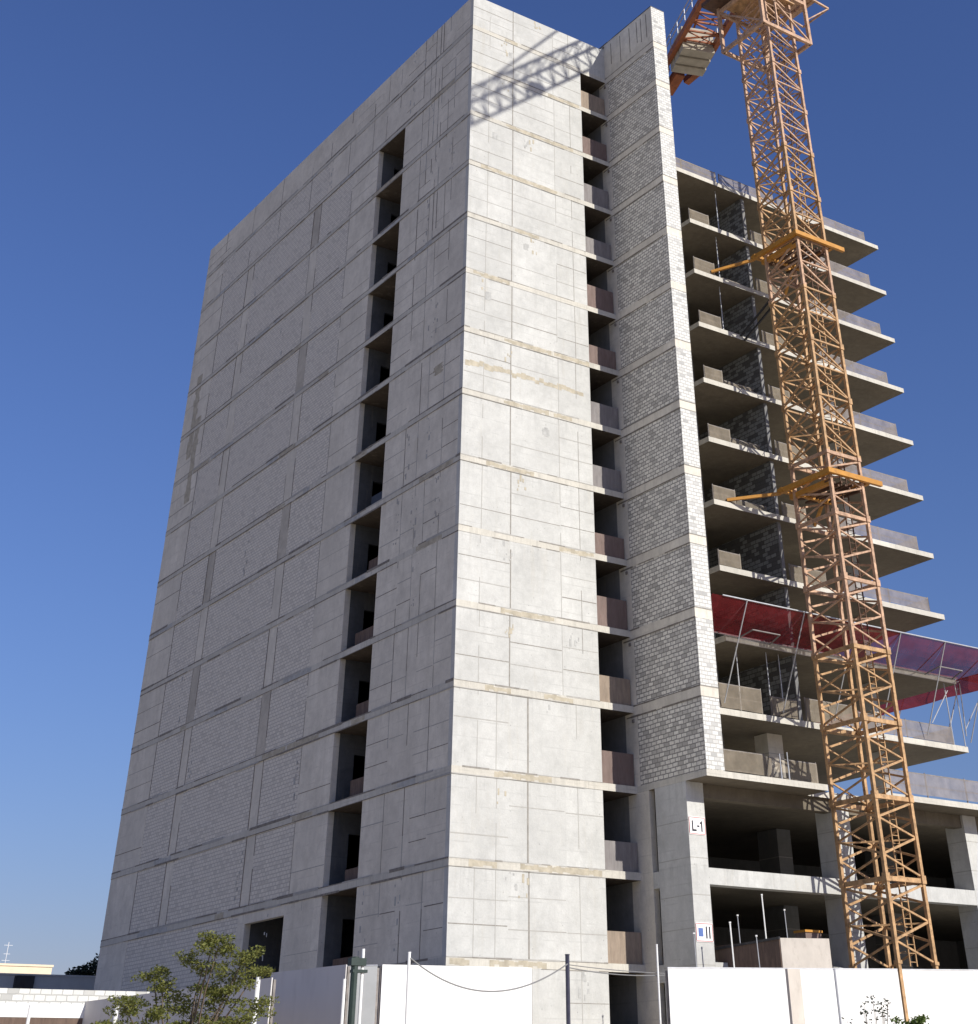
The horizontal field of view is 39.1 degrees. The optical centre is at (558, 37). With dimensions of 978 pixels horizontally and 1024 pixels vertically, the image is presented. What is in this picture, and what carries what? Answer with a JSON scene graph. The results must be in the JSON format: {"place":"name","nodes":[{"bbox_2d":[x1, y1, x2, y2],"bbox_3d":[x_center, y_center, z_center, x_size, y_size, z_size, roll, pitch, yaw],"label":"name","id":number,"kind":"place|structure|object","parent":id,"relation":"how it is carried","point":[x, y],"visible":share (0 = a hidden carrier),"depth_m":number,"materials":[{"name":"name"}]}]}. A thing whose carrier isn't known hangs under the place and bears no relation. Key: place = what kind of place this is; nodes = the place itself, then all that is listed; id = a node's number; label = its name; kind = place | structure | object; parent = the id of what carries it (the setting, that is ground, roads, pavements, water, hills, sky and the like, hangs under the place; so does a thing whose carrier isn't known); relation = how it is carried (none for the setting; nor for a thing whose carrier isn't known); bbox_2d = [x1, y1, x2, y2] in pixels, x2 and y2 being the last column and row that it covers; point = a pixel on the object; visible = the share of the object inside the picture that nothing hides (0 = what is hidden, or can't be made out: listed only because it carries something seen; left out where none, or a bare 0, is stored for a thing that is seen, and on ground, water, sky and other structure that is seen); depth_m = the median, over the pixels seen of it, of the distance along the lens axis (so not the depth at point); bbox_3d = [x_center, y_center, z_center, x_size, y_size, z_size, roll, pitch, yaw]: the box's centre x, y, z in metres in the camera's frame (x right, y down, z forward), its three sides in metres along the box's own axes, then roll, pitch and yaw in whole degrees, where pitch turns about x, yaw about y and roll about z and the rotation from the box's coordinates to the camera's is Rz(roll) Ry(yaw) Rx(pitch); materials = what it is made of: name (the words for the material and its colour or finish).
{"place":"outdoors","nodes":[
{"label":"outdoors","id":0,"kind":"place"},
{"bbox_2d":[0,963,53,973],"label":"cream house","id":1,"kind":"structure","parent":0,"point":[25,968],"depth_m":151.04,"materials":[{"name":"paint"}]},
{"bbox_2d":[0,973,95,989],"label":"grey building","id":2,"kind":"structure","parent":0,"point":[45,981],"depth_m":80.81,"materials":[{"name":"concrete"}]},
{"bbox_2d":[0,0,977,974],"label":"sky","id":3,"kind":"structure","parent":0,"point":[136,135],"materials":[{"name":"blue"}]},
{"bbox_2d":[775,197,864,240],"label":"guard","id":4,"kind":"object","parent":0,"point":[843,228],"visible":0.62,"depth_m":85.70,"materials":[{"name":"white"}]},
{"bbox_2d":[804,252,869,284],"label":"guard","id":5,"kind":"object","parent":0,"point":[848,272],"visible":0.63,"depth_m":83.90,"materials":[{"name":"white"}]},
{"bbox_2d":[808,299,880,333],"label":"guard","id":6,"kind":"object","parent":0,"point":[858,321],"visible":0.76,"depth_m":81.87,"materials":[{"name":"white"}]},
{"bbox_2d":[817,350,887,382],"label":"guard","id":7,"kind":"object","parent":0,"point":[864,370],"visible":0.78,"depth_m":79.87,"materials":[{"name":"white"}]},
{"bbox_2d":[822,402,897,435],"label":"guard","id":8,"kind":"object","parent":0,"point":[875,423],"visible":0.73,"depth_m":77.90,"materials":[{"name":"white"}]},
{"bbox_2d":[832,459,908,491],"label":"guard","id":9,"kind":"object","parent":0,"point":[893,482],"visible":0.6,"depth_m":76.08,"materials":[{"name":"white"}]},
{"bbox_2d":[838,516,918,549],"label":"guard","id":10,"kind":"object","parent":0,"point":[894,537],"visible":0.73,"depth_m":73.92,"materials":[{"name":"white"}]},
{"bbox_2d":[847,580,929,610],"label":"guard","id":11,"kind":"object","parent":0,"point":[905,599],"visible":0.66,"depth_m":71.99,"materials":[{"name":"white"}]},
{"bbox_2d":[883,768,977,802],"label":"guard","id":12,"kind":"object","parent":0,"point":[927,785],"visible":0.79,"depth_m":63.36,"materials":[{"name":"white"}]},
{"bbox_3d":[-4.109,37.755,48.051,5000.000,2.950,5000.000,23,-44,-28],"label":"ground","id":13,"kind":"structure","parent":0,"visible":0},
{"bbox_2d":[26,1005,32,1023],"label":"fence post","id":14,"kind":"object","parent":13,"relation":"on","point":[29,1014],"visible":1,"depth_m":47.95,"materials":[{"name":"white paint"}]},
{"bbox_2d":[0,988,149,1023],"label":"block boundary wall","id":15,"kind":"structure","parent":13,"relation":"on","point":[53,1006],"depth_m":49.65,"materials":[{"name":"white paint"}]},
{"bbox_2d":[64,953,98,975],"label":"dark tree","id":16,"kind":"object","parent":13,"relation":"on","point":[92,968],"visible":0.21,"depth_m":99.07,"materials":[{"name":"green plant"}]},
{"bbox_2d":[113,1006,118,1023],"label":"fence post","id":17,"kind":"object","parent":13,"relation":"on","point":[115,1018],"visible":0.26,"depth_m":46.43,"materials":[{"name":"white paint"}]},
{"bbox_2d":[82,978,275,1023],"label":"hoarding","id":18,"kind":"object","parent":13,"relation":"on","point":[93,1012],"visible":0.31,"depth_m":45.98,"materials":[{"name":"metal"}]},
{"bbox_2d":[91,929,278,1023],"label":"tree","id":19,"kind":"object","parent":13,"relation":"on","point":[213,992],"visible":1,"depth_m":24.91,"materials":[{"name":"green plant"}]},
{"bbox_2d":[251,977,260,1023],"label":"fence post","id":20,"kind":"object","parent":13,"relation":"on","point":[256,993],"depth_m":41.25,"materials":[{"name":"white paint"}]},
{"bbox_2d":[270,964,349,1023],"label":"hoarding","id":21,"kind":"object","parent":13,"relation":"on","point":[311,996],"visible":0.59,"depth_m":44.76,"materials":[{"name":"metal"}]},
{"bbox_2d":[340,949,367,1023],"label":"fence post","id":22,"kind":"object","parent":13,"relation":"on","point":[354,963],"visible":1,"depth_m":42.57,"materials":[{"name":"metal"}]},
{"bbox_2d":[347,964,378,1023],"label":"hoarding","id":23,"kind":"object","parent":13,"relation":"on","point":[370,996],"visible":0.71,"depth_m":44.02,"materials":[{"name":"metal"}]},
{"bbox_2d":[405,952,410,1023],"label":"fence post","id":24,"kind":"object","parent":13,"relation":"on","point":[407,988],"visible":1,"depth_m":44.50,"materials":[{"name":"metal"}]},
{"bbox_2d":[377,964,531,1023],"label":"hoarding","id":25,"kind":"object","parent":13,"relation":"on","point":[433,999],"visible":1,"depth_m":48.51,"materials":[{"name":"metal"}]},
{"bbox_2d":[94,0,977,1023],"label":"concrete building","id":26,"kind":"structure","parent":13,"relation":"on","point":[398,312],"depth_m":68.63,"materials":[{"name":"concrete"}]},
{"bbox_2d":[332,956,352,965],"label":"edge board","id":27,"kind":"object","parent":26,"relation":"on","point":[341,961],"visible":0.29,"depth_m":57.04,"materials":[{"name":"brown wood"}]},
{"bbox_2d":[345,867,357,880],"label":"edge board","id":28,"kind":"object","parent":26,"relation":"on","point":[351,874],"visible":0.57,"depth_m":58.68,"materials":[{"name":"brown wood"}]},
{"bbox_2d":[350,777,363,795],"bbox_3d":[-8.698,33.042,60.500,0.080,0.793,1.934,23,-44,-28],"label":"edge board","id":29,"kind":"object","parent":26,"relation":"on","point":[356,786],"visible":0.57,"depth_m":60.75,"materials":[{"name":"brown wood"}]},
{"bbox_2d":[356,700,368,716],"bbox_3d":[-8.734,30.545,62.424,0.080,0.717,1.886,23,-44,-28],"label":"edge board","id":30,"kind":"object","parent":26,"relation":"on","point":[361,708],"visible":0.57,"depth_m":62.70,"materials":[{"name":"brown wood"}]},
{"bbox_2d":[355,625,373,644],"bbox_3d":[-8.954,28.165,64.584,0.080,0.754,2.470,23,-44,-28],"label":"edge board","id":31,"kind":"object","parent":26,"relation":"on","point":[363,635],"visible":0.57,"depth_m":64.86,"materials":[{"name":"brown wood"}]},
{"bbox_2d":[369,557,377,568],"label":"edge board","id":32,"kind":"object","parent":26,"relation":"on","point":[373,563],"visible":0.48,"depth_m":66.55,"materials":[{"name":"brown wood"}]},
{"bbox_2d":[371,491,381,504],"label":"edge board","id":33,"kind":"object","parent":26,"relation":"on","point":[377,497],"visible":0.38,"depth_m":68.61,"materials":[{"name":"metal"}]},
{"bbox_2d":[581,90,604,115],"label":"guard board","id":34,"kind":"object","parent":26,"relation":"on","point":[592,102],"visible":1,"depth_m":80.89,"materials":[{"name":"brown wood"}]},
{"bbox_2d":[582,136,606,161],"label":"guard board","id":35,"kind":"object","parent":26,"relation":"on","point":[593,148],"visible":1,"depth_m":78.91,"materials":[{"name":"brown wood"}]},
{"bbox_2d":[584,183,608,209],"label":"guard board","id":36,"kind":"object","parent":26,"relation":"on","point":[596,196],"visible":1,"depth_m":76.96,"materials":[{"name":"grey wood"}]},
{"bbox_2d":[585,236,610,259],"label":"guard board","id":37,"kind":"object","parent":26,"relation":"on","point":[598,248],"visible":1,"depth_m":74.92,"materials":[{"name":"grey wood"}]},
{"bbox_2d":[587,284,613,313],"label":"guard board","id":38,"kind":"object","parent":26,"relation":"on","point":[599,298],"visible":1,"depth_m":73.03,"materials":[{"name":"brown wood"}]},
{"bbox_2d":[589,344,615,369],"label":"guard board","id":39,"kind":"object","parent":26,"relation":"on","point":[602,357],"visible":1,"depth_m":71.00,"materials":[{"name":"brown wood"}]},
{"bbox_2d":[590,401,618,429],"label":"guard board","id":40,"kind":"object","parent":26,"relation":"on","point":[604,415],"visible":1,"depth_m":69.07,"materials":[{"name":"grey wood"}]},
{"bbox_2d":[592,464,621,492],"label":"guard board","id":41,"kind":"object","parent":26,"relation":"on","point":[606,478],"visible":1,"depth_m":67.08,"materials":[{"name":"grey wood"}]},
{"bbox_2d":[595,533,623,558],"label":"guard board","id":42,"kind":"object","parent":26,"relation":"on","point":[608,545],"visible":1,"depth_m":65.08,"materials":[{"name":"brown wood"}]},
{"bbox_2d":[597,595,627,629],"bbox_3d":[2.413,26.512,63.225,1.780,1.329,0.070,23,-44,-28],"label":"guard board","id":43,"kind":"object","parent":26,"relation":"on","point":[612,612],"visible":1,"depth_m":63.22,"materials":[{"name":"brown wood"}]},
{"bbox_2d":[599,675,630,705],"bbox_3d":[2.465,29.110,61.197,1.780,1.116,0.070,23,-44,-28],"label":"guard board","id":44,"kind":"object","parent":26,"relation":"on","point":[615,690],"visible":1,"depth_m":61.19,"materials":[{"name":"brown wood"}]},
{"bbox_2d":[601,750,633,785],"bbox_3d":[2.514,31.563,59.281,1.780,1.271,0.070,23,-44,-28],"label":"guard board","id":45,"kind":"object","parent":26,"relation":"on","point":[618,768],"visible":1,"depth_m":59.27,"materials":[{"name":"brown wood"}]},
{"bbox_2d":[604,840,637,871],"bbox_3d":[2.565,34.154,57.259,1.780,1.077,0.070,23,-44,-28],"label":"guard board","id":46,"kind":"object","parent":26,"relation":"on","point":[621,856],"visible":1,"depth_m":57.25,"materials":[{"name":"grey wood"}]},
{"bbox_2d":[607,931,641,964],"bbox_3d":[2.615,36.661,55.301,1.780,1.094,0.070,23,-44,-28],"label":"guard board","id":47,"kind":"object","parent":26,"relation":"on","point":[624,947],"visible":1,"depth_m":55.29,"materials":[{"name":"brown wood"}]},
{"bbox_2d":[693,932,696,966],"bbox_3d":[5.181,34.807,51.988,0.112,1.551,0.081,23,-44,-28],"label":"stake","id":48,"kind":"object","parent":26,"relation":"on","point":[695,948],"visible":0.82,"depth_m":52.14,"materials":[{"name":"white paint"}]},
{"bbox_2d":[675,157,715,181],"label":"guard","id":49,"kind":"object","parent":26,"relation":"on","point":[695,169],"visible":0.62,"depth_m":80.33,"materials":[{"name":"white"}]},
{"bbox_2d":[688,816,705,835],"bbox_3d":[5.666,32.288,56.251,0.860,0.650,0.025,23,-44,-28],"label":"column sign","id":50,"kind":"object","parent":26,"relation":"attached to","point":[696,825],"visible":1,"depth_m":56.24,"materials":[{"name":"paper"}]},
{"bbox_2d":[688,208,708,224],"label":"guard","id":51,"kind":"object","parent":26,"relation":"on","point":[699,216],"visible":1,"depth_m":78.36,"materials":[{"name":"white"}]},
{"bbox_2d":[693,256,714,274],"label":"guard","id":52,"kind":"object","parent":26,"relation":"on","point":[703,265],"visible":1,"depth_m":76.43,"materials":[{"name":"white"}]},
{"bbox_2d":[695,922,713,942],"bbox_3d":[5.724,35.184,53.990,0.860,0.640,0.025,23,-44,-28],"label":"column sign","id":53,"kind":"object","parent":26,"relation":"attached to","point":[704,932],"visible":1,"depth_m":53.98,"materials":[{"name":"paper"}]},
{"bbox_2d":[698,310,721,328],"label":"guard","id":54,"kind":"object","parent":26,"relation":"on","point":[709,319],"visible":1,"depth_m":74.51,"materials":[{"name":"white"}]},
{"bbox_2d":[703,365,722,382],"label":"guard","id":55,"kind":"object","parent":26,"relation":"on","point":[713,374],"visible":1,"depth_m":72.47,"materials":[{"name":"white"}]},
{"bbox_2d":[715,193,718,228],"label":"steel prop","id":56,"kind":"object","parent":26,"relation":"on","point":[716,211],"visible":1,"depth_m":80.09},
{"bbox_2d":[715,237,719,276],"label":"steel prop","id":57,"kind":"object","parent":26,"relation":"on","point":[717,257],"visible":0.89,"depth_m":78.02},
{"bbox_2d":[707,423,730,441],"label":"guard","id":58,"kind":"object","parent":26,"relation":"on","point":[717,432],"visible":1,"depth_m":70.54,"materials":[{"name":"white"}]},
{"bbox_2d":[719,287,723,328],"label":"steel prop","id":59,"kind":"object","parent":26,"relation":"on","point":[721,309],"visible":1,"depth_m":75.92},
{"bbox_2d":[712,484,735,503],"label":"guard","id":60,"kind":"object","parent":26,"relation":"on","point":[721,493],"visible":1,"depth_m":68.53,"materials":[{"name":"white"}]},
{"bbox_2d":[717,549,741,568],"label":"guard","id":61,"kind":"object","parent":26,"relation":"on","point":[729,559],"visible":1,"depth_m":66.58,"materials":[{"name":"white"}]},
{"bbox_2d":[729,922,734,966],"bbox_3d":[6.678,35.062,52.842,0.121,1.751,0.081,23,-44,-28],"label":"stake","id":62,"kind":"object","parent":26,"relation":"on","point":[732,944],"visible":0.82,"depth_m":52.91,"materials":[{"name":"white paint"}]},
{"bbox_2d":[721,380,753,391],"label":"guard","id":63,"kind":"object","parent":26,"relation":"on","point":[738,386],"visible":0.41,"depth_m":73.97,"materials":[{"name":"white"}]},
{"bbox_2d":[735,646,741,710],"bbox_3d":[8.327,29.763,63.632,0.160,2.910,0.160,23,-44,-28],"label":"steel prop","id":64,"kind":"object","parent":26,"relation":"on","point":[737,668],"visible":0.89,"depth_m":63.91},
{"bbox_2d":[736,915,740,942],"bbox_3d":[7.188,35.837,54.579,0.112,1.651,0.081,23,-44,-28],"label":"stake","id":65,"kind":"object","parent":26,"relation":"on","point":[738,928],"visible":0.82,"depth_m":54.80,"materials":[{"name":"white paint"}]},
{"bbox_2d":[718,682,762,713],"bbox_3d":[8.303,30.179,62.722,2.644,1.135,0.110,23,-44,-28],"label":"guard","id":66,"kind":"object","parent":26,"relation":"on","point":[743,698],"visible":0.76,"depth_m":62.69,"materials":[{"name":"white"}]},
{"bbox_2d":[723,749,766,776],"bbox_3d":[7.373,32.280,60.632,4.844,1.660,0.110,23,-44,-28],"label":"guard","id":67,"kind":"object","parent":26,"relation":"on","point":[743,762],"visible":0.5,"depth_m":61.35,"materials":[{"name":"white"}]},
{"bbox_2d":[731,438,759,449],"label":"guard","id":68,"kind":"object","parent":26,"relation":"on","point":[746,444],"visible":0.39,"depth_m":72.04,"materials":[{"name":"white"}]},
{"bbox_2d":[718,174,773,204],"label":"guard","id":69,"kind":"object","parent":26,"relation":"on","point":[739,186],"visible":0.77,"depth_m":81.93,"materials":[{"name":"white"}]},
{"bbox_2d":[734,500,766,511],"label":"guard","id":70,"kind":"object","parent":26,"relation":"on","point":[751,505],"visible":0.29,"depth_m":70.03,"materials":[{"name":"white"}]},
{"bbox_2d":[750,230,771,246],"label":"guard","id":71,"kind":"object","parent":26,"relation":"on","point":[756,238],"visible":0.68,"depth_m":80.49,"materials":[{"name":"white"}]},
{"bbox_2d":[761,894,766,938],"bbox_3d":[8.370,36.182,55.701,0.121,2.451,0.081,23,-44,-28],"label":"stake","id":72,"kind":"object","parent":26,"relation":"on","point":[763,916],"visible":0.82,"depth_m":55.95,"materials":[{"name":"white paint"}]},
{"bbox_2d":[755,278,781,297],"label":"guard","id":73,"kind":"object","parent":26,"relation":"on","point":[761,285],"visible":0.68,"depth_m":78.57,"materials":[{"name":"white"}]},
{"bbox_2d":[765,652,771,715],"bbox_3d":[9.872,30.424,64.519,0.160,2.910,0.160,23,-44,-28],"label":"steel prop","id":74,"kind":"object","parent":26,"relation":"on","point":[768,676],"visible":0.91,"depth_m":64.72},
{"bbox_2d":[761,330,786,349],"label":"guard","id":75,"kind":"object","parent":26,"relation":"on","point":[767,338],"visible":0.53,"depth_m":76.57,"materials":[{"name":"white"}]},
{"bbox_2d":[767,385,790,402],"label":"guard","id":76,"kind":"object","parent":26,"relation":"on","point":[774,392],"visible":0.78,"depth_m":74.59,"materials":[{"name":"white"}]},
{"bbox_2d":[779,754,782,778],"bbox_3d":[9.603,31.605,59.394,0.160,1.130,0.160,23,-44,-28],"label":"steel prop","id":77,"kind":"object","parent":26,"relation":"on","point":[780,767],"visible":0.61,"depth_m":59.37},
{"bbox_2d":[778,655,784,717],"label":"steel prop","id":78,"kind":"object","parent":26,"relation":"on","point":[780,678],"visible":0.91,"depth_m":65.12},
{"bbox_2d":[769,695,798,719],"bbox_3d":[10.499,31.203,63.916,1.644,0.920,0.110,23,-44,-28],"label":"guard","id":79,"kind":"object","parent":26,"relation":"on","point":[777,707],"visible":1,"depth_m":63.88,"materials":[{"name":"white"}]},
{"bbox_2d":[786,752,789,779],"bbox_3d":[9.968,31.722,59.635,0.160,1.230,0.160,23,-44,-28],"label":"steel prop","id":80,"kind":"object","parent":26,"relation":"on","point":[788,766],"visible":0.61,"depth_m":59.62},
{"bbox_2d":[774,440,804,460],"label":"guard","id":81,"kind":"object","parent":26,"relation":"on","point":[781,449],"visible":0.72,"depth_m":72.70,"materials":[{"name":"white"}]},
{"bbox_2d":[765,756,818,782],"bbox_3d":[10.689,33.795,62.617,3.144,1.610,0.110,23,-44,-28],"label":"guard","id":82,"kind":"object","parent":26,"relation":"on","point":[803,771],"visible":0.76,"depth_m":62.80,"materials":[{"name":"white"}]},
{"bbox_2d":[781,501,806,521],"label":"guard","id":83,"kind":"object","parent":26,"relation":"on","point":[788,510],"visible":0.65,"depth_m":70.67,"materials":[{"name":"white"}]},
{"bbox_2d":[788,563,826,587],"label":"guard","id":84,"kind":"object","parent":26,"relation":"on","point":[795,574],"visible":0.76,"depth_m":68.89,"materials":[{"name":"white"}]},
{"bbox_2d":[793,929,822,937],"bbox_3d":[10.427,37.820,57.072,1.000,1.170,0.700,23,-44,-28],"label":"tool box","id":85,"kind":"object","parent":26,"relation":"on","point":[805,933],"visible":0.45,"depth_m":57.14,"materials":[{"name":"brown metal"}]},
{"bbox_2d":[804,697,853,726],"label":"guard","id":86,"kind":"object","parent":26,"relation":"on","point":[812,710],"visible":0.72,"depth_m":65.16,"materials":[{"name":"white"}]},
{"bbox_2d":[711,593,977,742],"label":"safety fan net","id":87,"kind":"object","parent":26,"relation":"attached to","point":[761,622],"visible":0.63,"depth_m":66.48,"materials":[{"name":"red"}]},
{"bbox_2d":[857,711,953,744],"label":"guard","id":88,"kind":"object","parent":26,"relation":"on","point":[936,733],"visible":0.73,"depth_m":68.23,"materials":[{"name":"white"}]},
{"bbox_2d":[932,683,976,745],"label":"scaffold frame","id":89,"kind":"object","parent":26,"relation":"on","point":[953,711],"visible":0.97,"depth_m":70.41,"materials":[{"name":"metal"}]},
{"bbox_2d":[565,954,570,1023],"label":"fence post","id":90,"kind":"object","parent":13,"relation":"on","point":[567,975],"visible":1,"depth_m":46.84,"materials":[{"name":"metal"}]},
{"bbox_2d":[410,958,567,991],"bbox_3d":[-2.221,31.311,45.822,5.939,0.911,0.207,18,-42,-23],"label":"wire","id":91,"kind":"object","parent":90,"relation":"attached to","point":[485,990],"visible":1,"depth_m":45.39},
{"bbox_2d":[570,967,664,975],"bbox_3d":[2.085,32.773,48.156,4.304,0.199,0.053,22,-44,-27],"label":"wire","id":92,"kind":"object","parent":90,"relation":"attached to","point":[614,974],"visible":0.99,"depth_m":48.00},
{"bbox_2d":[571,965,664,973],"bbox_3d":[2.084,32.704,48.209,4.302,0.177,0.046,22,-44,-27],"label":"wire","id":93,"kind":"object","parent":90,"relation":"attached to","point":[617,970],"visible":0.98,"depth_m":48.14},
{"bbox_2d":[656,944,660,1023],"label":"fence post","id":94,"kind":"object","parent":13,"relation":"on","point":[658,983],"visible":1,"depth_m":48.65,"materials":[{"name":"metal"}]},
{"bbox_2d":[662,936,831,1023],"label":"plywood enclosure","id":95,"kind":"object","parent":13,"relation":"on","point":[777,952],"visible":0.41,"depth_m":52.84,"materials":[{"name":"wood"}]},
{"bbox_2d":[755,935,759,967],"bbox_3d":[7.586,34.890,52.237,0.112,1.251,0.081,23,-44,-28],"label":"stake","id":96,"kind":"object","parent":95,"relation":"attached to","point":[757,950],"visible":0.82,"depth_m":52.32,"materials":[{"name":"white paint"}]},
{"bbox_2d":[665,967,904,1023],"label":"hoarding","id":97,"kind":"object","parent":13,"relation":"on","point":[715,995],"visible":0.93,"depth_m":46.90,"materials":[{"name":"metal"}]},
{"bbox_2d":[785,969,804,1023],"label":"timber post","id":98,"kind":"object","parent":13,"relation":"on","point":[795,997],"visible":1,"depth_m":44.62,"materials":[{"name":"wood"}]},
{"bbox_2d":[666,0,938,1022],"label":"tower crane","id":99,"kind":"object","parent":13,"relation":"on","point":[692,52],"visible":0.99,"depth_m":69.31,"materials":[{"name":"paint"}]},
{"bbox_2d":[833,969,841,1023],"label":"fence post","id":100,"kind":"object","parent":13,"relation":"on","point":[837,997],"visible":1,"depth_m":45.33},
{"bbox_2d":[860,995,890,1023],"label":"sprig","id":101,"kind":"object","parent":13,"relation":"on","point":[880,1008],"visible":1,"depth_m":26.98,"materials":[{"name":"green plant"}]},
{"bbox_2d":[890,1014,929,1023],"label":"bush","id":102,"kind":"object","parent":13,"relation":"on","point":[919,1019],"visible":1,"depth_m":26.96,"materials":[{"name":"green plant"}]},
{"bbox_2d":[902,969,977,1023],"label":"hoarding","id":103,"kind":"object","parent":13,"relation":"on","point":[943,996],"visible":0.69,"depth_m":54.55,"materials":[{"name":"metal"}]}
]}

